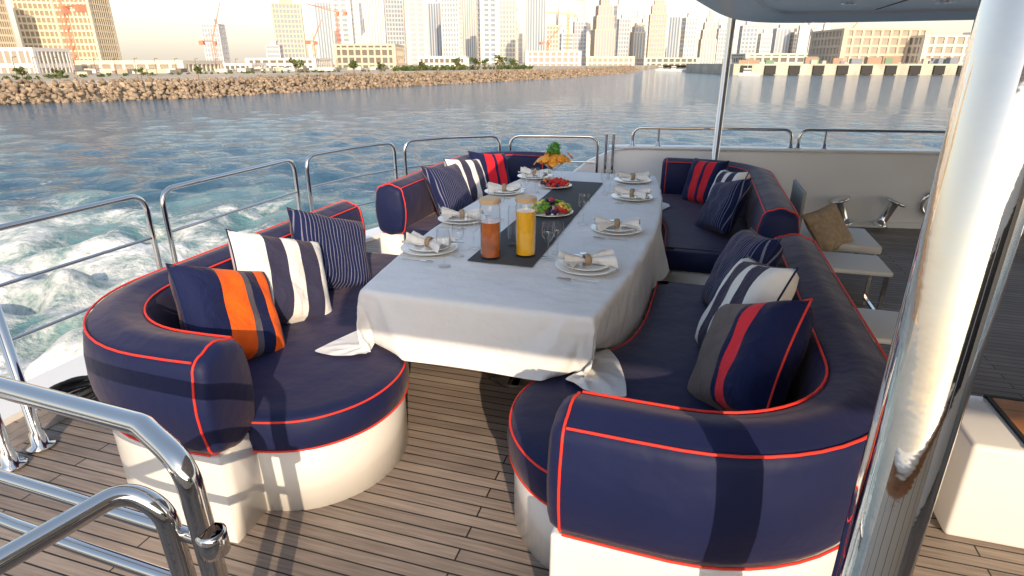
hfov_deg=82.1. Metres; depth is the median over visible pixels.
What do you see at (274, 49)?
skyscraper
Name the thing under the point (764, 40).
skyscraper
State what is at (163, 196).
guard rail
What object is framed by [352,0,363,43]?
skyscraper
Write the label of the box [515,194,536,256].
juice carafe
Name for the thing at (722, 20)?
skyscraper
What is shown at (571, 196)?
table runner
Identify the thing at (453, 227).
dinner fork
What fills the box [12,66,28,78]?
shore tree
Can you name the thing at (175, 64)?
promenade lamp posts
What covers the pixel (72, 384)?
mooring rope
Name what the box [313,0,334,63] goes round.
skyscraper
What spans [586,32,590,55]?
skyscraper
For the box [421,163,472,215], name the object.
pinstripe pillow
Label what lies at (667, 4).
skyscraper
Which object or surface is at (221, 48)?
skyscraper
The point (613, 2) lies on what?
skyscraper
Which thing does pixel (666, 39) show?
skyscraper
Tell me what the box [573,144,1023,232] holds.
bulwark
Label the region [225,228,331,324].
striped pillow
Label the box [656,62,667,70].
motor boat
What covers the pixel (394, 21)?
skyscraper
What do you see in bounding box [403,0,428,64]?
skyscraper
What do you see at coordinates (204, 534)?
stair handrail
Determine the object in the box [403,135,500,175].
guard rail
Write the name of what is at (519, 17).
skyscraper
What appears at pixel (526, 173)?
plate setting
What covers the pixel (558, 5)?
skyscraper
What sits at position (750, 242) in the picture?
pinstripe pillow
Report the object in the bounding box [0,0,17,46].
skyscraper
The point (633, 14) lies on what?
skyscraper
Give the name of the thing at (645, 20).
skyscraper
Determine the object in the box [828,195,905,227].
mooring bollard
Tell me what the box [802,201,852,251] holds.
jute pillow
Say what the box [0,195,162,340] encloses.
guard rail
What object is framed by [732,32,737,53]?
skyscraper
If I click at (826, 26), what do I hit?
skyscraper
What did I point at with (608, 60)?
building
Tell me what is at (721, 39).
skyscraper
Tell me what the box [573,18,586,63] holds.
skyscraper
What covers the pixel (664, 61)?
building
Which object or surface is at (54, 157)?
sea
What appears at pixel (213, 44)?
tower crane
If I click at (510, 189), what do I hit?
plate setting
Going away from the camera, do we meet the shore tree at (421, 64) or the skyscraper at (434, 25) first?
the shore tree at (421, 64)
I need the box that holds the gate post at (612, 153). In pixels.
[610,134,614,173]
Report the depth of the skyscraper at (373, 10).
811.80 m
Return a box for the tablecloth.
[321,171,669,395]
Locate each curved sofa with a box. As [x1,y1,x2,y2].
[83,200,408,542]
[375,151,552,254]
[507,233,886,575]
[660,157,799,284]
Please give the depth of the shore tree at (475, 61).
209.50 m
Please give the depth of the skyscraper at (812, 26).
1774.77 m
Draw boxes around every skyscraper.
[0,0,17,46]
[10,0,63,47]
[52,0,121,67]
[200,19,230,62]
[265,41,283,57]
[270,0,306,57]
[306,12,316,57]
[310,0,318,57]
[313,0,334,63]
[328,0,355,43]
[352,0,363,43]
[361,33,365,43]
[362,5,364,32]
[363,0,385,43]
[383,0,405,63]
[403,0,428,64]
[427,0,442,55]
[440,0,462,55]
[462,0,476,63]
[476,0,499,63]
[499,0,515,63]
[516,7,522,62]
[516,22,517,62]
[526,0,546,50]
[546,21,559,50]
[556,0,560,24]
[558,3,563,33]
[559,29,573,50]
[573,0,584,21]
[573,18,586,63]
[585,0,591,37]
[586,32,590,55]
[590,0,614,55]
[610,0,615,15]
[613,0,626,55]
[615,15,629,55]
[628,6,637,52]
[628,21,636,55]
[629,23,645,63]
[642,14,648,57]
[646,0,667,57]
[664,0,668,20]
[664,21,668,57]
[666,3,680,57]
[678,13,697,57]
[694,46,697,57]
[695,23,702,45]
[697,10,716,63]
[697,16,705,21]
[714,25,726,63]
[718,15,726,28]
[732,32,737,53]
[734,21,739,37]
[736,21,758,53]
[756,29,772,52]
[770,24,790,52]
[788,28,797,52]
[795,23,810,52]
[807,23,817,35]
[822,23,830,29]
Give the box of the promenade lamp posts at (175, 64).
[11,56,478,77]
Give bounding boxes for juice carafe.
[479,196,500,258]
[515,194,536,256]
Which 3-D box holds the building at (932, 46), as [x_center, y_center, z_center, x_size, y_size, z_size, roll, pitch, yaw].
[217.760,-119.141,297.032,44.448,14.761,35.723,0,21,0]
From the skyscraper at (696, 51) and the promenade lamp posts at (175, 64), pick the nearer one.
the promenade lamp posts at (175, 64)
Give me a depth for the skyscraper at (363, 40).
1437.53 m
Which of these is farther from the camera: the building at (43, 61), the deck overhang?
the building at (43, 61)
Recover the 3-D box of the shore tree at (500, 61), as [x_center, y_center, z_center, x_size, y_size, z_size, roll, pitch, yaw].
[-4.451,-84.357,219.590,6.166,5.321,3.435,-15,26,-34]
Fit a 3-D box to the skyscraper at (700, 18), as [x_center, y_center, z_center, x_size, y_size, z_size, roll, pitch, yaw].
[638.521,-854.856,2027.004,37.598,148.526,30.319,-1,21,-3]
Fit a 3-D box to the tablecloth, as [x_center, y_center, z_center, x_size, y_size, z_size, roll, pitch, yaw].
[0.339,-0.319,4.215,1.565,0.449,3.730,6,22,16]
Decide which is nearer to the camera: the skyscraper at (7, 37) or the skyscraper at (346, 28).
the skyscraper at (7, 37)
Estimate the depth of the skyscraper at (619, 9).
1378.73 m
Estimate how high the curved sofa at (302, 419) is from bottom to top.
0.824 m
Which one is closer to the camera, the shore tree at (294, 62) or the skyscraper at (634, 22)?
the shore tree at (294, 62)
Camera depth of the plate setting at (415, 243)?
3.28 m
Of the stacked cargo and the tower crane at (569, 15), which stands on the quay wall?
the stacked cargo
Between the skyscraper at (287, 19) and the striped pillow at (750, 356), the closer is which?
the striped pillow at (750, 356)
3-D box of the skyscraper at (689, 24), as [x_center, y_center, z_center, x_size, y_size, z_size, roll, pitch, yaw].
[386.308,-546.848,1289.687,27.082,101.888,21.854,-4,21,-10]
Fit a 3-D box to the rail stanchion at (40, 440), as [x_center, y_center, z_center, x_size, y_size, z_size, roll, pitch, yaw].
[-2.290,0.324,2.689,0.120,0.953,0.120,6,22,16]
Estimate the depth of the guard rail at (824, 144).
6.45 m
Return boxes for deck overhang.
[696,0,978,22]
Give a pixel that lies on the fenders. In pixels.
(865, 69)
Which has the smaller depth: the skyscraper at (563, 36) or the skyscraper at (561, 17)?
the skyscraper at (563, 36)
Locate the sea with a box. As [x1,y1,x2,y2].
[0,67,959,380]
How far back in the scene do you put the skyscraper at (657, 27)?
1090.24 m
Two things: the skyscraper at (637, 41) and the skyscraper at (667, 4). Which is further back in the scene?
the skyscraper at (667, 4)
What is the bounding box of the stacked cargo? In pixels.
[722,56,959,63]
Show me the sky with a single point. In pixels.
(145, 29)
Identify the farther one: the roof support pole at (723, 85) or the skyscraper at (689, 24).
the skyscraper at (689, 24)
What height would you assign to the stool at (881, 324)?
0.356 m
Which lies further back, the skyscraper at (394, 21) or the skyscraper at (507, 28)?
the skyscraper at (507, 28)
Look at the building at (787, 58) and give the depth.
462.05 m
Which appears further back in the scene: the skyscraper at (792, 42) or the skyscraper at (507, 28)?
the skyscraper at (792, 42)
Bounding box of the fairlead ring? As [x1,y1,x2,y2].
[919,192,929,215]
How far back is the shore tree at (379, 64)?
153.72 m
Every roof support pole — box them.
[711,17,735,159]
[831,0,1023,575]
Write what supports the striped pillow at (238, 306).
on the curved sofa at (302, 419)
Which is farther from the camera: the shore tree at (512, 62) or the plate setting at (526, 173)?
the shore tree at (512, 62)
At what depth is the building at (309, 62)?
268.32 m
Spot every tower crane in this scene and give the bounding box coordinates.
[57,0,86,67]
[198,3,219,60]
[305,19,321,57]
[306,3,347,43]
[540,24,562,50]
[545,9,576,50]
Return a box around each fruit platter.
[530,198,573,216]
[538,177,571,188]
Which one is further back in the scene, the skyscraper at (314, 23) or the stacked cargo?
the skyscraper at (314, 23)
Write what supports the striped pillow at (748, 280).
on the curved sofa at (660, 470)
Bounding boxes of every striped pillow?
[165,263,285,359]
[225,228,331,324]
[443,158,487,201]
[468,151,510,184]
[681,158,728,203]
[687,298,814,414]
[695,256,798,346]
[708,169,749,195]
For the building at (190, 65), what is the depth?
175.30 m
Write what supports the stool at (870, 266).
on the yacht deck
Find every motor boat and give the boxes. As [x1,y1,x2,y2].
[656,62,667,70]
[667,66,682,70]
[737,62,761,75]
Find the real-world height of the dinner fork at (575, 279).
0.003 m
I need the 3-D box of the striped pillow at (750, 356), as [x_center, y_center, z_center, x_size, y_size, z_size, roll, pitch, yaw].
[0.929,0.282,2.336,0.245,0.508,0.508,27,-9,-9]
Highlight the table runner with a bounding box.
[467,181,602,266]
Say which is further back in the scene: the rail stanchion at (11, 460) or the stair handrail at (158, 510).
the rail stanchion at (11, 460)
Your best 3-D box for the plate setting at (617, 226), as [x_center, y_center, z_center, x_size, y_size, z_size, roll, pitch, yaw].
[0.657,-0.406,3.684,0.324,0.086,0.324,6,22,16]
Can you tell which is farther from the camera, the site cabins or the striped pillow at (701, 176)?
the site cabins
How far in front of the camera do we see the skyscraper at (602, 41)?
998.26 m
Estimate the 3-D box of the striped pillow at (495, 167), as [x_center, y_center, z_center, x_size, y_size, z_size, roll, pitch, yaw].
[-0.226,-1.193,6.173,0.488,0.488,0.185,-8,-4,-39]
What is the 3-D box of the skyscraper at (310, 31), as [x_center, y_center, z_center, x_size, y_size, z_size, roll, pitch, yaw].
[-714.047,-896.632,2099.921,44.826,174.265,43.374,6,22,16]
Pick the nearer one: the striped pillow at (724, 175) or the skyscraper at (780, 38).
the striped pillow at (724, 175)
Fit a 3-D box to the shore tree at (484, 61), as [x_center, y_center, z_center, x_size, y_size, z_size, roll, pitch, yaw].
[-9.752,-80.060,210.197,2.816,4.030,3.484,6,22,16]
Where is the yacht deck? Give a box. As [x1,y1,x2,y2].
[0,226,1023,575]
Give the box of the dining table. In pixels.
[486,373,531,387]
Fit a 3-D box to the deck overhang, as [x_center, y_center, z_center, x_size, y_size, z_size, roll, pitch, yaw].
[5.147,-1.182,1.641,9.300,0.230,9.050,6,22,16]
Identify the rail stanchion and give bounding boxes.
[0,305,56,453]
[0,414,27,471]
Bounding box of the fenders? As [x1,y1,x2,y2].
[740,65,961,73]
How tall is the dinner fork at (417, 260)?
0.003 m
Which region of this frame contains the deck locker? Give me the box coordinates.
[933,394,1023,548]
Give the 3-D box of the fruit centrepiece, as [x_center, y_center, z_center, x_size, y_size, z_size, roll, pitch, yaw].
[0.345,-1.046,4.929,0.322,0.356,0.318,6,22,16]
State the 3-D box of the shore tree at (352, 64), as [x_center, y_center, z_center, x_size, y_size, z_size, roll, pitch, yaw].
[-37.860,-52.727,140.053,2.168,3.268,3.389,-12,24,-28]
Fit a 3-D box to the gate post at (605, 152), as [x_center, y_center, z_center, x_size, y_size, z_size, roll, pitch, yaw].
[1.080,-1.296,6.878,0.032,0.990,0.032,6,22,16]
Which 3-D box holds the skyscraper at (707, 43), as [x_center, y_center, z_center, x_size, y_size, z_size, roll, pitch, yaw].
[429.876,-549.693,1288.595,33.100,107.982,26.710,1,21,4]
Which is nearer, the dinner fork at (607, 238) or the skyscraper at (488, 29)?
the dinner fork at (607, 238)
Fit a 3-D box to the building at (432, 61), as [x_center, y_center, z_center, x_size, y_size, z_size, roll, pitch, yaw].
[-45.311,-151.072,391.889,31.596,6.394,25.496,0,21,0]
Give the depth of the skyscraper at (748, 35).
1370.32 m
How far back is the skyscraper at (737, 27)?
1750.81 m
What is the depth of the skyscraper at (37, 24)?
295.30 m
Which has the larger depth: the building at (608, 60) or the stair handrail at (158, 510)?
the building at (608, 60)
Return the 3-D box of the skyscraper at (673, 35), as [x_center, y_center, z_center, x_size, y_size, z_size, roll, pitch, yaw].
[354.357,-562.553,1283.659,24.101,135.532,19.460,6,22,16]
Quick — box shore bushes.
[1,64,533,79]
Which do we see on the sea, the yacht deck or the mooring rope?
the yacht deck
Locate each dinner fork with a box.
[398,258,433,261]
[437,226,467,229]
[556,277,597,282]
[593,236,626,239]
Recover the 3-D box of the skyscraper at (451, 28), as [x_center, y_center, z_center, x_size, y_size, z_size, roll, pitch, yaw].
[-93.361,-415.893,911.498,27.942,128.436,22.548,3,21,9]
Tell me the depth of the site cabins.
165.54 m
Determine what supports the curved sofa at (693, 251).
on the yacht deck
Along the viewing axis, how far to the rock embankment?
96.22 m
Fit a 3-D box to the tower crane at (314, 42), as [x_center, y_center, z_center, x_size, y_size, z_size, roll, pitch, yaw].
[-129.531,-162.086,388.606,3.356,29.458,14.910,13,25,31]
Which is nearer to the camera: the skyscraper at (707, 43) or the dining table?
the dining table
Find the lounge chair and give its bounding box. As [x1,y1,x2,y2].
[790,179,881,287]
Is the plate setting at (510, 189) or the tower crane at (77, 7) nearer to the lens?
the plate setting at (510, 189)
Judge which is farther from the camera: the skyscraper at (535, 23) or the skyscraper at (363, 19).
the skyscraper at (363, 19)
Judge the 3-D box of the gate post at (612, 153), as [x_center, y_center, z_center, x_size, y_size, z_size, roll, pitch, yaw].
[1.163,-1.294,6.873,0.032,0.990,0.032,6,22,16]
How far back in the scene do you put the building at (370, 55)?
295.50 m
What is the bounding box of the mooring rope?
[49,375,98,400]
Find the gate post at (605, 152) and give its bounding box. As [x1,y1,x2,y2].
[603,134,607,172]
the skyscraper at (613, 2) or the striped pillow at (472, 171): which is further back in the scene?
the skyscraper at (613, 2)
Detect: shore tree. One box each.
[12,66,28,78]
[50,68,65,79]
[133,67,143,78]
[193,66,202,76]
[288,57,304,74]
[348,60,358,72]
[377,62,385,71]
[418,61,424,70]
[452,57,460,70]
[469,57,480,69]
[481,58,488,69]
[494,55,506,69]
[509,59,517,69]
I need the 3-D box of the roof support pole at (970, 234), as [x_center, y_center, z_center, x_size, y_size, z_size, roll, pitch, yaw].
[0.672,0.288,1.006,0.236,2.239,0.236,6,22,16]
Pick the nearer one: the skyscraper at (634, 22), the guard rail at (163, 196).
the guard rail at (163, 196)
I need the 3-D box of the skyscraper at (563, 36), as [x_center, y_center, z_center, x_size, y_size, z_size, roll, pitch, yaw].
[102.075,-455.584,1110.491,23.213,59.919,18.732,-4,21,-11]
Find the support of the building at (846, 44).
on the land
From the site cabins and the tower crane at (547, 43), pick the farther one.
the tower crane at (547, 43)
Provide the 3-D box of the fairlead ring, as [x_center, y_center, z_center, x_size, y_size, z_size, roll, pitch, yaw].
[4.679,-0.925,6.513,0.290,0.310,0.050,6,22,16]
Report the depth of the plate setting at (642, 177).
5.17 m
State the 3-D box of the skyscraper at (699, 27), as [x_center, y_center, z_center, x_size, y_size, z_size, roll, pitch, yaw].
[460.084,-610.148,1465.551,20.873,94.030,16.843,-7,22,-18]
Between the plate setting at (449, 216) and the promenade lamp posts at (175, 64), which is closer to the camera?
the plate setting at (449, 216)
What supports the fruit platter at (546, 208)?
on the table runner
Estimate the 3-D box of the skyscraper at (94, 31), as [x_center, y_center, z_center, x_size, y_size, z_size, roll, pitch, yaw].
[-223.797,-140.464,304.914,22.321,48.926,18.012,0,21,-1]
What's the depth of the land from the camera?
125.11 m
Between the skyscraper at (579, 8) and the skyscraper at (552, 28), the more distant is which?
the skyscraper at (579, 8)
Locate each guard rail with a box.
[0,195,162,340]
[160,159,301,263]
[305,142,397,211]
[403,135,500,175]
[509,134,598,172]
[629,126,793,148]
[794,128,945,148]
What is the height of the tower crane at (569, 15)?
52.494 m
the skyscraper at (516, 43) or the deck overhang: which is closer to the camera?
the deck overhang
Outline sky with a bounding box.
[5,0,973,62]
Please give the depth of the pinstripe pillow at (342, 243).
3.56 m
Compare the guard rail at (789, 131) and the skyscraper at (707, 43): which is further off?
the skyscraper at (707, 43)
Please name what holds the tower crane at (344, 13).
on the land
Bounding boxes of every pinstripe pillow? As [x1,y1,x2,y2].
[286,207,371,289]
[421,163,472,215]
[695,178,751,234]
[701,228,782,305]
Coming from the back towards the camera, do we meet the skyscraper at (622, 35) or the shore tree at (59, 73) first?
the skyscraper at (622, 35)
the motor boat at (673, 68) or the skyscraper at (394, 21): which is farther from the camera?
the skyscraper at (394, 21)
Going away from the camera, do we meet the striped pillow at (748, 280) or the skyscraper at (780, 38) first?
the striped pillow at (748, 280)
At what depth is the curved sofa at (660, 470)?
1.68 m
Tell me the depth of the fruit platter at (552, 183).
4.92 m
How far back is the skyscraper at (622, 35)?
1189.47 m
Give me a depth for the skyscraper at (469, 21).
1090.41 m
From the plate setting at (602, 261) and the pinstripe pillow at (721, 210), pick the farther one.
the pinstripe pillow at (721, 210)
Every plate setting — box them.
[400,230,457,255]
[438,207,485,223]
[484,182,523,194]
[517,167,551,178]
[555,248,618,274]
[591,215,642,234]
[611,185,652,200]
[614,171,650,182]
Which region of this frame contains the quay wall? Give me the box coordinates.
[685,64,962,74]
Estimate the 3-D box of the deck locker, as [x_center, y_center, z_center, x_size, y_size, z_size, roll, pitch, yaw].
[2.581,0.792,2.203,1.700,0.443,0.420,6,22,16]
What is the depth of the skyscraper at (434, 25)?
1044.55 m
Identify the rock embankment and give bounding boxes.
[0,65,640,104]
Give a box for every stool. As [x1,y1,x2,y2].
[819,251,892,309]
[853,307,898,344]
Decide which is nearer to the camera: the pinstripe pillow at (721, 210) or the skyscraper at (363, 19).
the pinstripe pillow at (721, 210)
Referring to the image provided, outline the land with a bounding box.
[0,63,685,101]
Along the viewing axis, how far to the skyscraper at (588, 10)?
1717.61 m
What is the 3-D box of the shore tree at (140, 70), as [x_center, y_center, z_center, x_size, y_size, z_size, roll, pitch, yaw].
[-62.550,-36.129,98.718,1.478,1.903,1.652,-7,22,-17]
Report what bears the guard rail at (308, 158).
on the yacht deck
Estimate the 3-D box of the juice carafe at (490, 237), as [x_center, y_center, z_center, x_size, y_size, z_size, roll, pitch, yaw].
[-0.115,-0.318,3.119,0.114,0.326,0.114,6,22,16]
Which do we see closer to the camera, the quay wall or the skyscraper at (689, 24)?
the quay wall
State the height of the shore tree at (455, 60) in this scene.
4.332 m
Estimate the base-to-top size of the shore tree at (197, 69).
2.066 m
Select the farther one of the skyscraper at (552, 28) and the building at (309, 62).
the skyscraper at (552, 28)
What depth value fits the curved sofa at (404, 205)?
4.99 m
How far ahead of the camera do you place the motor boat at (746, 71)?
220.90 m
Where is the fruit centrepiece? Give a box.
[533,142,572,184]
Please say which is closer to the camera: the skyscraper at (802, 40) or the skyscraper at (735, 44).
the skyscraper at (802, 40)
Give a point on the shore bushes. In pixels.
(416, 68)
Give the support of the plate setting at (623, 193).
on the tablecloth
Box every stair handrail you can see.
[0,376,230,575]
[0,484,196,575]
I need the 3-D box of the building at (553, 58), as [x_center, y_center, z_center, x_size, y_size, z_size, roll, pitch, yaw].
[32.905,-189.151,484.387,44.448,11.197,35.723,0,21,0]
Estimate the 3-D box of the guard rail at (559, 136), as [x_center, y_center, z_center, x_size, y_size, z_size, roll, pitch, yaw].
[0.486,-1.341,6.977,1.099,0.932,0.080,2,21,5]
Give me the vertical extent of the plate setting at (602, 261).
0.088 m
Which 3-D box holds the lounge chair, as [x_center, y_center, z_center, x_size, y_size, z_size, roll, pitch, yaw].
[2.758,-0.485,5.071,0.655,0.770,0.600,6,22,16]
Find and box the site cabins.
[73,66,391,74]
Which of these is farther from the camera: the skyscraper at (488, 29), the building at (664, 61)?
the skyscraper at (488, 29)

